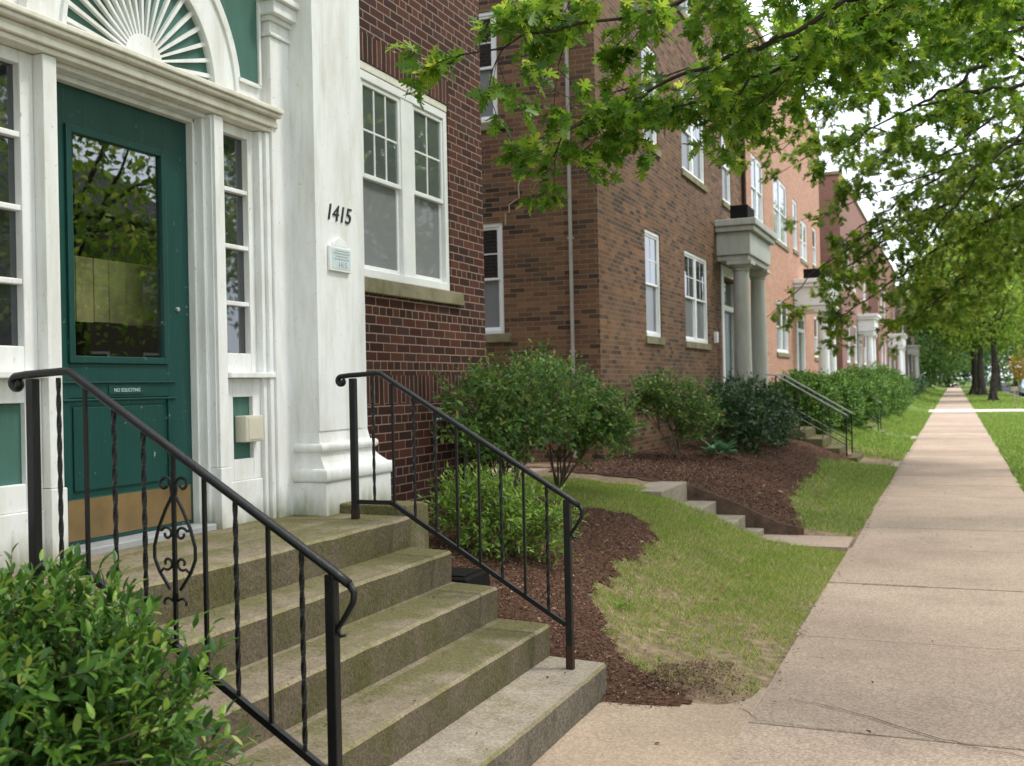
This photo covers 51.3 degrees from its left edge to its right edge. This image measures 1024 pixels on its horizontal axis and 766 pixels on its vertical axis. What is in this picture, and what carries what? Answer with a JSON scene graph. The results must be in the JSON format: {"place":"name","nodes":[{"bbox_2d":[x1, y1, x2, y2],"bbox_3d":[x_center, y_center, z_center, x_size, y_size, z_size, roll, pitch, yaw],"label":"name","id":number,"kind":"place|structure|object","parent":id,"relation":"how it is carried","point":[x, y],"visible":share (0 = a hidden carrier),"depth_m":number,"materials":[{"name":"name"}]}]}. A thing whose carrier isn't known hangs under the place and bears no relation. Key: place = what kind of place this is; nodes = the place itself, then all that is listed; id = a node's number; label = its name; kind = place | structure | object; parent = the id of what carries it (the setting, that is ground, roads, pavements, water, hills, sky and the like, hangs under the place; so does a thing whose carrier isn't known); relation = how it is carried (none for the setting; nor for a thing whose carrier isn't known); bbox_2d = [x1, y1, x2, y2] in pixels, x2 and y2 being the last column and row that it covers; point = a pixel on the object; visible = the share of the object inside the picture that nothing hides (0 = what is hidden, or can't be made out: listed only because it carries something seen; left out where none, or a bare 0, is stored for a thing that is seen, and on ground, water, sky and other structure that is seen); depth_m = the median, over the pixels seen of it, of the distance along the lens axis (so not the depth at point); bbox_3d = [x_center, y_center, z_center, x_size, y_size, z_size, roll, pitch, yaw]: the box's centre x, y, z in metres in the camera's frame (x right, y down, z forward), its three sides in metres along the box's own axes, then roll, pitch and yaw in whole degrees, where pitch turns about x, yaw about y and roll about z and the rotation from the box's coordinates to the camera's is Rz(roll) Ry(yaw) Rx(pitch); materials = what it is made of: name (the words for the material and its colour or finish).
{"place":"outdoors","nodes":[
{"label":"outdoors","id":0,"kind":"place"},
{"bbox_2d":[490,468,549,475],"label":"side path","id":1,"kind":"structure","parent":0,"point":[540,470],"depth_m":11.82,"materials":[{"name":"beige concrete"}]},
{"bbox_2d":[532,688,766,765],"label":"front walk","id":2,"kind":"structure","parent":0,"point":[618,734],"depth_m":4.81,"materials":[{"name":"concrete"}]},
{"bbox_2d":[489,432,906,704],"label":"lawn","id":3,"kind":"structure","parent":0,"point":[651,649],"depth_m":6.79,"materials":[{"name":"plant"}]},
{"bbox_2d":[0,501,606,765],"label":"front stairs","id":4,"kind":"structure","parent":3,"relation":"on","point":[505,698],"depth_m":4.56,"materials":[{"name":"grey concrete"}]},
{"bbox_2d":[8,367,357,765],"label":"handrail","id":5,"kind":"object","parent":4,"relation":"on","point":[334,577],"visible":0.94,"depth_m":3.51,"materials":[{"name":"black metal"}]},
{"bbox_2d":[242,596,565,763],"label":"fallen leaves","id":6,"kind":"object","parent":4,"relation":"on","point":[432,680],"visible":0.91,"depth_m":4.47,"materials":[{"name":"brown plant"}]},
{"bbox_2d":[335,371,584,669],"bbox_3d":[-0.294,0.689,5.560,1.416,1.527,0.037,-1,0,23],"label":"handrail","id":7,"kind":"object","parent":4,"relation":"on","point":[568,531],"visible":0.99,"depth_m":5.52,"materials":[{"name":"black metal"}]},
{"bbox_2d":[501,353,655,486],"bbox_3d":[0.346,0.415,9.991,1.517,1.388,1.745,-1,0,44],"label":"leafy shrub","id":8,"kind":"object","parent":3,"relation":"on","point":[602,425],"visible":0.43,"depth_m":9.89,"materials":[{"name":"green plant"}]},
{"bbox_2d":[448,509,751,657],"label":"fallen leaves","id":9,"kind":"object","parent":3,"relation":"on","point":[621,653],"visible":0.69,"depth_m":7.04,"materials":[{"name":"brown plant"}]},
{"bbox_2d":[615,597,634,608],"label":"weed","id":10,"kind":"object","parent":3,"relation":"on","point":[624,603],"visible":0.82,"depth_m":6.63,"materials":[{"name":"green plant"}]},
{"bbox_2d":[428,434,851,708],"bbox_3d":[0.215,1.301,9.891,4.770,0.682,23.535,-1,0,23],"label":"mulch bed","id":11,"kind":"object","parent":3,"relation":"on","point":[680,700],"visible":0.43,"depth_m":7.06,"materials":[{"name":"brown wood"}]},
{"bbox_2d":[0,543,262,765],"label":"leafy shrub","id":12,"kind":"object","parent":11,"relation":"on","point":[91,697],"visible":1,"depth_m":2.84,"materials":[{"name":"green plant"}]},
{"bbox_2d":[451,567,489,585],"bbox_3d":[-0.301,1.166,6.053,0.259,0.195,0.339,-1,0,23],"label":"drain box","id":13,"kind":"object","parent":11,"relation":"on","point":[476,576],"visible":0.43,"depth_m":6.02,"materials":[{"name":"black plastic"}]},
{"bbox_2d":[417,459,589,566],"bbox_3d":[-0.049,0.884,6.907,1.102,0.783,0.897,-1,0,23],"label":"leafy shrub","id":14,"kind":"object","parent":11,"relation":"on","point":[468,489],"visible":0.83,"depth_m":6.83,"materials":[{"name":"green plant"}]},
{"bbox_2d":[421,338,602,507],"bbox_3d":[0.014,0.357,8.531,1.108,1.509,2.648,-1,0,23],"label":"leafy shrub","id":15,"kind":"object","parent":11,"relation":"on","point":[543,402],"visible":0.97,"depth_m":8.15,"materials":[{"name":"green plant"}]},
{"bbox_2d":[619,366,732,458],"bbox_3d":[2.156,0.438,13.989,1.374,1.333,1.350,-1,0,23],"label":"leafy shrub","id":16,"kind":"object","parent":11,"relation":"on","point":[652,392],"visible":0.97,"depth_m":13.88,"materials":[{"name":"green plant"}]},
{"bbox_2d":[697,440,738,456],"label":"hosta","id":17,"kind":"object","parent":11,"relation":"on","point":[720,445],"visible":0.99,"depth_m":14.47,"materials":[{"name":"green plant"}]},
{"bbox_2d":[682,375,796,454],"bbox_3d":[3.298,0.577,15.954,1.717,1.407,1.460,-1,0,-28],"label":"dark shrub","id":18,"kind":"object","parent":11,"relation":"on","point":[751,422],"visible":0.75,"depth_m":15.76,"materials":[{"name":"green plant"}]},
{"bbox_2d":[700,368,801,447],"bbox_3d":[3.927,0.450,17.274,1.777,1.408,1.437,-1,0,-19],"label":"dark shrub","id":19,"kind":"object","parent":11,"relation":"on","point":[750,383],"visible":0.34,"depth_m":17.14,"materials":[{"name":"green plant"}]},
{"bbox_2d":[720,381,807,442],"bbox_3d":[4.319,0.599,18.510,1.686,1.316,1.516,-1,0,-2],"label":"dark shrub","id":20,"kind":"object","parent":11,"relation":"on","point":[800,434],"visible":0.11,"depth_m":18.43,"materials":[{"name":"green plant"}]},
{"bbox_2d":[638,481,763,536],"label":"garden steps","id":21,"kind":"structure","parent":3,"relation":"on","point":[676,491],"depth_m":10.96,"materials":[{"name":"grey concrete"}]},
{"bbox_2d":[687,484,798,534],"bbox_3d":[2.343,1.421,11.191,1.300,0.757,0.035,-1,0,23],"label":"edging board","id":22,"kind":"object","parent":3,"relation":"on","point":[753,518],"visible":0.42,"depth_m":11.14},
{"bbox_2d":[656,447,834,504],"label":"fallen leaves","id":23,"kind":"object","parent":3,"relation":"on","point":[763,485],"visible":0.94,"depth_m":13.02,"materials":[{"name":"brown plant"}]},
{"bbox_2d":[768,367,845,435],"bbox_3d":[6.053,0.508,22.294,1.788,1.716,2.007,-1,0,23],"label":"rounded hedge","id":24,"kind":"object","parent":3,"relation":"on","point":[811,404],"visible":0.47,"depth_m":21.81,"materials":[{"name":"green plant"}]},
{"bbox_2d":[786,456,897,536],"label":"grass","id":25,"kind":"structure","parent":3,"relation":"on","point":[875,491],"depth_m":14.09,"materials":[{"name":"green plant"}]},
{"bbox_2d":[761,534,853,551],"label":"side path","id":26,"kind":"structure","parent":0,"point":[835,543],"depth_m":10.53,"materials":[{"name":"beige concrete"}]},
{"bbox_2d":[787,407,932,466],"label":"grass","id":27,"kind":"structure","parent":0,"point":[914,418],"depth_m":25.91,"materials":[{"name":"green plant"}]},
{"bbox_2d":[722,383,1023,765],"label":"sidewalk","id":28,"kind":"structure","parent":0,"point":[959,677],"depth_m":6.61,"materials":[{"name":"beige concrete"}]},
{"bbox_2d":[655,490,1012,743],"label":"fallen leaves","id":29,"kind":"object","parent":28,"relation":"on","point":[869,731],"visible":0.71,"depth_m":5.58,"materials":[{"name":"brown plant"}]},
{"bbox_2d":[774,442,915,680],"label":"fallen leaves","id":30,"kind":"object","parent":28,"relation":"on","point":[837,571],"visible":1,"depth_m":8.37,"materials":[{"name":"brown plant"}]},
{"bbox_2d":[739,551,1023,756],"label":"pavement crack","id":31,"kind":"object","parent":28,"relation":"on","point":[894,724],"visible":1,"depth_m":4.86,"materials":[{"name":"black concrete"}]},
{"bbox_2d":[745,0,1023,380],"label":"sky","id":32,"kind":"structure","parent":0,"point":[855,117],"materials":[{"name":"white"}]},
{"bbox_2d":[891,461,900,466],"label":"entry walk","id":33,"kind":"structure","parent":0,"point":[896,463],"depth_m":19.83,"materials":[{"name":"beige concrete"}]},
{"bbox_2d":[772,420,863,462],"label":"entry stairs","id":34,"kind":"structure","parent":33,"relation":"on","point":[821,441],"depth_m":19.82,"materials":[{"name":"concrete"}]},
{"bbox_2d":[765,374,847,456],"bbox_3d":[5.478,0.602,19.870,1.478,1.583,0.030,-1,0,23],"label":"pipe railing","id":35,"kind":"object","parent":34,"relation":"on","point":[776,376],"visible":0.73,"depth_m":19.75,"materials":[{"name":"grey metal"}]},
{"bbox_2d":[774,374,852,452],"bbox_3d":[5.918,0.596,20.933,1.478,1.583,0.030,-1,0,23],"label":"pipe railing","id":36,"kind":"object","parent":34,"relation":"on","point":[785,376],"visible":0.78,"depth_m":20.84,"materials":[{"name":"grey metal"}]},
{"bbox_2d":[838,378,1023,547],"bbox_3d":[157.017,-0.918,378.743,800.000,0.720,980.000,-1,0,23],"label":"ground","id":37,"kind":"structure","parent":0,"point":[966,386],"depth_m":29.27,"materials":[{"name":"green plant"}]},
{"bbox_2d":[0,0,488,572],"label":"apartment house","id":38,"kind":"structure","parent":37,"relation":"on","point":[178,178],"depth_m":5.81,"materials":[{"name":"red brick"}]},
{"bbox_2d":[56,81,193,546],"bbox_3d":[-1.842,-0.315,5.021,0.059,2.064,1.030,-1,0,23],"label":"door","id":39,"kind":"structure","parent":38,"relation":"in","point":[157,391],"depth_m":5.05,"materials":[{"name":"green paint"}]},
{"bbox_2d":[235,415,263,441],"bbox_3d":[-1.403,0.244,5.706,0.077,0.140,0.155,-1,0,23],"label":"intercom","id":40,"kind":"object","parent":38,"relation":"attached to","point":[248,428],"visible":1,"depth_m":5.65,"materials":[{"name":"beige plastic"}]},
{"bbox_2d":[328,238,350,273],"bbox_3d":[-0.998,-0.740,6.179,0.021,0.193,0.230,-1,0,23],"label":"plaque","id":41,"kind":"object","parent":38,"relation":"attached to","point":[339,256],"visible":1,"depth_m":6.16,"materials":[{"name":"white plastic"}]},
{"bbox_2d":[328,203,351,223],"bbox_3d":[-1.001,-0.982,6.205,0.008,0.094,0.258,-1,0,23],"label":"house number","id":42,"kind":"object","parent":38,"relation":"attached to","point":[336,212],"visible":1,"depth_m":6.18,"materials":[{"name":"metal"}]},
{"bbox_2d":[360,60,463,305],"bbox_3d":[-0.874,-1.378,7.450,0.135,1.554,2.190,-1,0,23],"label":"window","id":43,"kind":"structure","parent":38,"relation":"in","point":[405,181],"depth_m":7.63,"materials":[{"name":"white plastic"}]},
{"bbox_2d":[433,405,473,504],"bbox_3d":[-0.444,0.653,8.202,0.068,0.960,0.633,-1,0,23],"label":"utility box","id":44,"kind":"object","parent":38,"relation":"attached to","point":[466,459],"visible":0.07,"depth_m":8.40,"materials":[{"name":"grey metal"}]},
{"bbox_2d":[479,0,777,462],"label":"brick house","id":45,"kind":"structure","parent":37,"relation":"on","point":[626,278],"depth_m":14.12,"materials":[{"name":"brick"}]},
{"bbox_2d":[479,10,504,131],"bbox_3d":[-0.642,-3.983,13.810,1.200,1.530,0.135,-1,0,23],"label":"window","id":46,"kind":"structure","parent":45,"relation":"in","point":[487,59],"depth_m":13.68,"materials":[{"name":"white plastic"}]},
{"bbox_2d":[483,222,511,342],"bbox_3d":[-0.595,-1.273,13.806,1.280,1.530,0.135,-1,0,23],"label":"window","id":47,"kind":"structure","parent":45,"relation":"in","point":[492,232],"depth_m":13.66,"materials":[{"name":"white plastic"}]},
{"bbox_2d":[641,46,661,158],"bbox_3d":[1.968,-4.122,15.496,0.135,1.550,0.980,-1,0,23],"label":"window","id":48,"kind":"structure","parent":45,"relation":"in","point":[653,137],"depth_m":15.70,"materials":[{"name":"white plastic"}]},
{"bbox_2d":[645,229,664,344],"bbox_3d":[2.021,-1.378,15.479,0.135,1.640,1.000,-1,0,23],"label":"window","id":49,"kind":"structure","parent":45,"relation":"in","point":[653,336],"depth_m":15.58,"materials":[{"name":"white plastic"}]},
{"bbox_2d":[677,0,704,43],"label":"window","id":50,"kind":"structure","parent":45,"relation":"in","point":[682,12],"depth_m":17.84,"materials":[{"name":"white plastic"}]},
{"bbox_2d":[680,86,707,192],"bbox_3d":[3.036,-4.137,18.073,0.135,1.550,1.880,-1,0,23],"label":"window","id":51,"kind":"structure","parent":45,"relation":"in","point":[693,170],"depth_m":18.07,"materials":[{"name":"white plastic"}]},
{"bbox_2d":[684,250,711,349],"bbox_3d":[3.107,-1.373,18.097,0.135,1.600,1.890,-1,0,23],"label":"window","id":52,"kind":"structure","parent":45,"relation":"in","point":[695,266],"depth_m":18.07,"materials":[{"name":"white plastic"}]},
{"bbox_2d":[611,1,835,92],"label":"service cable","id":53,"kind":"object","parent":45,"relation":"attached to","point":[705,61],"visible":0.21,"depth_m":12.44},
{"bbox_2d":[721,133,730,210],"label":"window","id":54,"kind":"structure","parent":45,"relation":"in","point":[725,178],"depth_m":20.83,"materials":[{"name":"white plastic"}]},
{"bbox_2d":[385,0,1023,215],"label":"street tree","id":55,"kind":"object","parent":37,"relation":"on","point":[872,40],"visible":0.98,"depth_m":7.75,"materials":[{"name":"green plant"}]},
{"bbox_2d":[742,6,843,382],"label":"brick house","id":56,"kind":"structure","parent":37,"relation":"on","point":[795,255],"depth_m":28.70,"materials":[{"name":"brick"}]},
{"bbox_2d":[751,154,762,222],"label":"window","id":57,"kind":"structure","parent":56,"relation":"in","point":[756,173],"depth_m":24.04,"materials":[{"name":"white plastic"}]},
{"bbox_2d":[773,179,789,252],"bbox_3d":[6.813,-4.310,27.191,0.135,1.710,2.460,-1,0,23],"label":"window","id":58,"kind":"structure","parent":56,"relation":"in","point":[779,190],"depth_m":27.21,"materials":[{"name":"white plastic"}]},
{"bbox_2d":[776,300,790,357],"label":"window","id":59,"kind":"structure","parent":56,"relation":"in","point":[782,336],"depth_m":27.17,"materials":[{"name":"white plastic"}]},
{"bbox_2d":[792,199,799,256],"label":"window","id":60,"kind":"structure","parent":56,"relation":"in","point":[795,251],"depth_m":29.94,"materials":[{"name":"white plastic"}]},
{"bbox_2d":[800,220,808,266],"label":"window","id":61,"kind":"structure","parent":56,"relation":"in","point":[803,240],"depth_m":31.40,"materials":[{"name":"white plastic"}]},
{"bbox_2d":[812,227,817,268],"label":"window","id":62,"kind":"structure","parent":56,"relation":"in","point":[813,230],"depth_m":34.10,"materials":[{"name":"white plastic"}]},
{"bbox_2d":[814,316,818,360],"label":"window","id":63,"kind":"structure","parent":56,"relation":"in","point":[815,321],"depth_m":34.01,"materials":[{"name":"white plastic"}]},
{"bbox_2d":[793,368,868,432],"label":"rounded hedge","id":64,"kind":"object","parent":37,"relation":"on","point":[851,390],"visible":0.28,"depth_m":24.31,"materials":[{"name":"green plant"}]},
{"bbox_2d":[673,0,1023,188],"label":"street tree","id":65,"kind":"object","parent":37,"relation":"on","point":[868,91],"visible":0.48,"depth_m":12.20,"materials":[{"name":"green plant"}]},
{"bbox_2d":[818,171,880,373],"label":"brick house","id":66,"kind":"structure","parent":37,"relation":"on","point":[862,331],"depth_m":40.78,"materials":[{"name":"brick"}]},
{"bbox_2d":[847,324,851,365],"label":"window","id":67,"kind":"structure","parent":66,"relation":"in","point":[849,363],"depth_m":39.63,"materials":[{"name":"white plastic"}]},
{"bbox_2d":[852,257,856,296],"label":"window","id":68,"kind":"structure","parent":66,"relation":"in","point":[854,291],"depth_m":42.28,"materials":[{"name":"white plastic"}]},
{"bbox_2d":[854,325,858,366],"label":"window","id":69,"kind":"structure","parent":66,"relation":"in","point":[855,328],"depth_m":42.47,"materials":[{"name":"white plastic"}]},
{"bbox_2d":[863,283,866,303],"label":"window","id":70,"kind":"structure","parent":66,"relation":"in","point":[863,283],"depth_m":47.06,"materials":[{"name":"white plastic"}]},
{"bbox_2d":[864,336,866,365],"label":"window","id":71,"kind":"structure","parent":66,"relation":"in","point":[865,359],"depth_m":46.96,"materials":[{"name":"white plastic"}]},
{"bbox_2d":[831,369,882,427],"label":"rounded hedge","id":72,"kind":"object","parent":37,"relation":"on","point":[870,391],"visible":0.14,"depth_m":26.95,"materials":[{"name":"green plant"}]},
{"bbox_2d":[838,362,891,421],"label":"rounded hedge","id":73,"kind":"object","parent":37,"relation":"on","point":[868,375],"visible":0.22,"depth_m":31.30,"materials":[{"name":"green plant"}]},
{"bbox_2d":[727,2,1023,360],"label":"street tree","id":74,"kind":"object","parent":37,"relation":"on","point":[994,255],"visible":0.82,"depth_m":16.66,"materials":[{"name":"green plant"}]},
{"bbox_2d":[863,368,903,417],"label":"rounded hedge","id":75,"kind":"object","parent":37,"relation":"on","point":[894,398],"visible":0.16,"depth_m":34.67,"materials":[{"name":"green plant"}]},
{"bbox_2d":[867,243,907,376],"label":"brick house","id":76,"kind":"structure","parent":37,"relation":"on","point":[882,354],"depth_m":62.18,"materials":[{"name":"brick"}]},
{"bbox_2d":[865,360,914,417],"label":"rounded hedge","id":77,"kind":"object","parent":37,"relation":"on","point":[893,373],"visible":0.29,"depth_m":38.89,"materials":[{"name":"green plant"}]},
{"bbox_2d":[885,370,917,408],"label":"rounded hedge","id":78,"kind":"object","parent":37,"relation":"on","point":[912,391],"visible":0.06,"depth_m":43.92,"materials":[{"name":"green plant"}]},
{"bbox_2d":[896,287,920,377],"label":"brick house","id":79,"kind":"structure","parent":37,"relation":"on","point":[912,353],"depth_m":88.26,"materials":[{"name":"brick"}]},
{"bbox_2d":[910,380,921,397],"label":"dark shrub","id":80,"kind":"object","parent":37,"relation":"on","point":[917,390],"visible":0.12,"depth_m":60.06,"materials":[{"name":"green plant"}]},
{"bbox_2d":[906,375,925,395],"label":"dark shrub","id":81,"kind":"object","parent":37,"relation":"on","point":[922,386],"visible":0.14,"depth_m":67.14,"materials":[{"name":"green plant"}]},
{"bbox_2d":[906,375,929,394],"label":"dark shrub","id":82,"kind":"object","parent":37,"relation":"on","point":[925,386],"visible":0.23,"depth_m":76.63,"materials":[{"name":"green plant"}]},
{"bbox_2d":[908,387,944,408],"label":"grass","id":83,"kind":"structure","parent":37,"relation":"on","point":[935,395],"depth_m":70.20,"materials":[{"name":"green plant"}]},
{"bbox_2d":[914,303,985,390],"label":"street tree","id":84,"kind":"object","parent":37,"relation":"on","point":[933,365],"visible":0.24,"depth_m":116.83,"materials":[{"name":"green plant"}]},
{"bbox_2d":[884,182,1023,400],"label":"street tree","id":85,"kind":"object","parent":37,"relation":"on","point":[993,335],"visible":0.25,"depth_m":68.54,"materials":[{"name":"green plant"}]},
{"bbox_2d":[895,210,1023,394],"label":"street tree","id":86,"kind":"object","parent":37,"relation":"on","point":[982,389],"visible":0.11,"depth_m":88.63,"materials":[{"name":"green plant"}]},
{"bbox_2d":[896,241,1023,394],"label":"street tree","id":87,"kind":"object","parent":37,"relation":"on","point":[974,388],"visible":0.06,"depth_m":92.54,"materials":[{"name":"green plant"}]},
{"bbox_2d":[920,347,1010,387],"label":"street tree","id":88,"kind":"object","parent":37,"relation":"on","point":[964,376],"visible":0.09,"depth_m":159.81,"materials":[{"name":"green plant"}]},
{"bbox_2d":[914,283,1023,390],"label":"street tree","id":89,"kind":"object","parent":37,"relation":"on","point":[999,373],"visible":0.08,"depth_m":109.01,"materials":[{"name":"green plant"}]},
{"bbox_2d":[964,283,1023,386],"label":"street tree","id":90,"kind":"object","parent":37,"relation":"on","point":[1009,376],"visible":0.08,"depth_m":171.48,"materials":[{"name":"green plant"}]},
{"bbox_2d":[1004,349,1023,380],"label":"yellow bush","id":91,"kind":"object","parent":37,"relation":"on","point":[1018,369],"visible":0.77,"depth_m":115.65,"materials":[{"name":"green plant"}]},
{"bbox_2d":[1011,387,1017,406],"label":"yard stake","id":92,"kind":"object","parent":37,"relation":"on","point":[1014,389],"visible":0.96,"depth_m":52.96,"materials":[{"name":"brown wood"}]},
{"bbox_2d":[928,409,1023,412],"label":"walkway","id":93,"kind":"structure","parent":0,"point":[968,410],"depth_m":49.38,"materials":[{"name":"concrete"}]},
{"bbox_2d":[963,379,1018,395],"bbox_3d":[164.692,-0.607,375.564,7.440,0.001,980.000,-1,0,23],"label":"road","id":94,"kind":"structure","parent":0,"point":[1006,389],"depth_m":145.80,"materials":[{"name":"grey asphalt"}]},
{"bbox_2d":[1019,379,1023,396],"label":"parked car","id":95,"kind":"object","parent":94,"relation":"on","point":[1021,388],"visible":0.88,"depth_m":81.31,"materials":[{"name":"silver metal"}]},
{"bbox_2d":[963,390,1023,408],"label":"grass","id":96,"kind":"structure","parent":0,"point":[976,402],"depth_m":64.53,"materials":[{"name":"green plant"}]},
{"bbox_2d":[976,411,1023,491],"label":"grass","id":97,"kind":"structure","parent":0,"point":[986,419],"depth_m":29.32,"materials":[{"name":"green plant"}]},
{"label":"entry walk","id":98,"kind":"structure","parent":0,"visible":0},
{"bbox_2d":[864,424,886,433],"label":"entry stairs","id":99,"kind":"structure","parent":98,"relation":"on","point":[871,426],"depth_m":28.71,"materials":[{"name":"concrete"}]},
{"bbox_2d":[871,399,880,428],"bbox_3d":[9.529,0.546,29.774,1.478,1.583,0.030,-1,0,23],"label":"pipe railing","id":100,"kind":"object","parent":99,"relation":"on","point":[880,415],"visible":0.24,"depth_m":29.49,"materials":[{"name":"grey metal"}]}
]}

